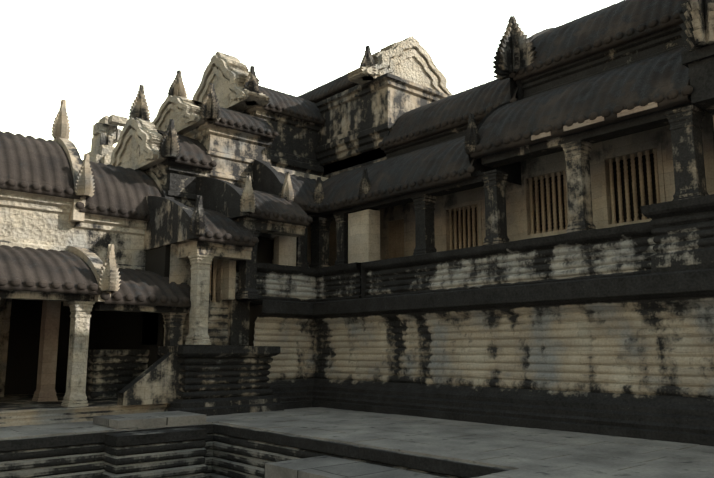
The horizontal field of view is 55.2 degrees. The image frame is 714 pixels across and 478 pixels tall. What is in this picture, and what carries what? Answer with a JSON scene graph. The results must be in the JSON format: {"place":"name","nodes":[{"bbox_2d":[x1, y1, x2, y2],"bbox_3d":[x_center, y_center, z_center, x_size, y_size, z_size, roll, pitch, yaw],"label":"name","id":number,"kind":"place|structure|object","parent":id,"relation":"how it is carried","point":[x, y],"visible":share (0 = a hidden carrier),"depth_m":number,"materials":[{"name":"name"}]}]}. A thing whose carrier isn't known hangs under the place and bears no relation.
{"place":"outdoors","nodes":[
{"label":"outdoors","id":0,"kind":"place"},
{"bbox_2d":[7,407,512,469],"bbox_3d":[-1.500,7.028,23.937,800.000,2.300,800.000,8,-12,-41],"label":"ledge edge","id":1,"kind":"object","parent":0,"point":[310,438],"depth_m":14.64,"materials":[{"name":"stone"}]},
{"bbox_2d":[86,114,127,164],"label":"ruined tower","id":2,"kind":"structure","parent":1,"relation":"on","point":[106,134],"depth_m":32.05,"materials":[{"name":"stone"}]},
{"bbox_2d":[117,345,283,415],"bbox_3d":[-4.997,4.349,21.198,5.007,2.113,2.426,8,-12,-41],"label":"stair base","id":3,"kind":"object","parent":1,"relation":"on","point":[209,380],"visible":1,"depth_m":20.44,"materials":[{"name":"stone"}]},
{"bbox_2d":[0,73,449,426],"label":"walls","id":4,"kind":"structure","parent":1,"relation":"on","point":[360,119],"depth_m":25.86,"materials":[{"name":"stone"}]},
{"bbox_2d":[0,159,211,313],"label":"pale walls","id":5,"kind":"structure","parent":4,"relation":"on","point":[97,235],"depth_m":22.73,"materials":[{"name":"stone"}]},
{"bbox_2d":[0,0,690,306],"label":"roofs","id":6,"kind":"structure","parent":5,"relation":"on","point":[30,160],"depth_m":21.44,"materials":[{"name":"stone"}]},
{"bbox_2d":[0,10,692,303],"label":"eave antefixes","id":7,"kind":"object","parent":6,"relation":"attached to","point":[605,113],"visible":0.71,"depth_m":20.87,"materials":[{"name":"stone"}]},
{"bbox_2d":[85,349,148,400],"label":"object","id":8,"kind":"structure","parent":4,"relation":"on","point":[111,374],"depth_m":21.48,"materials":[{"name":"stone"}]},
{"bbox_2d":[0,36,452,406],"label":"pediments and pillars","id":9,"kind":"structure","parent":4,"relation":"on","point":[34,221],"depth_m":24.68,"materials":[{"name":"stone"}]},
{"bbox_2d":[32,102,657,401],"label":"pillars","id":10,"kind":"structure","parent":4,"relation":"on","point":[47,359],"depth_m":20.94,"materials":[{"name":"beige stone"}]},
{"bbox_2d":[0,25,713,396],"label":"dark walls","id":11,"kind":"structure","parent":4,"relation":"on","point":[168,223],"depth_m":21.34,"materials":[{"name":"stone"}]},
{"bbox_2d":[51,0,713,291],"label":"finials","id":12,"kind":"object","parent":11,"relation":"on","point":[515,52],"visible":0.88,"depth_m":22.26,"materials":[{"name":"stone"}]},
{"bbox_2d":[209,149,660,301],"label":"balusters","id":13,"kind":"object","parent":4,"relation":"on","point":[396,238],"visible":0.67,"depth_m":21.34,"materials":[{"name":"stone"}]},
{"bbox_2d":[0,424,508,477],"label":"basin walls","id":14,"kind":"structure","parent":1,"relation":"on","point":[209,451],"depth_m":15.89,"materials":[{"name":"black stone"}]},
{"bbox_2d":[4,153,656,394],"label":"dark openings","id":15,"kind":"object","parent":1,"relation":"on","point":[125,330],"visible":0.04,"depth_m":24.05,"materials":[{"name":"black"}]},
{"bbox_2d":[0,407,713,477],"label":"paving slabs","id":16,"kind":"structure","parent":1,"relation":"on","point":[522,452],"depth_m":14.30,"materials":[{"name":"stone"}]},
{"bbox_2d":[235,194,713,445],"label":"plinth","id":17,"kind":"structure","parent":1,"relation":"on","point":[609,331],"depth_m":17.82,"materials":[{"name":"stone"}]},
{"bbox_2d":[222,79,713,299],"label":"clean walls","id":18,"kind":"structure","parent":17,"relation":"on","point":[368,235],"depth_m":22.35,"materials":[{"name":"stone"}]},
{"bbox_2d":[296,105,708,267],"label":"pillars","id":19,"kind":"structure","parent":17,"relation":"on","point":[685,128],"depth_m":18.18,"materials":[{"name":"stone"}]},
{"bbox_2d":[93,411,445,477],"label":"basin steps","id":20,"kind":"structure","parent":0,"point":[325,466],"depth_m":13.39,"materials":[{"name":"grey stone"}]},
{"bbox_2d":[0,0,621,159],"label":"sky","id":21,"kind":"structure","parent":0,"point":[95,56],"materials":[{"name":"white"}]}
]}

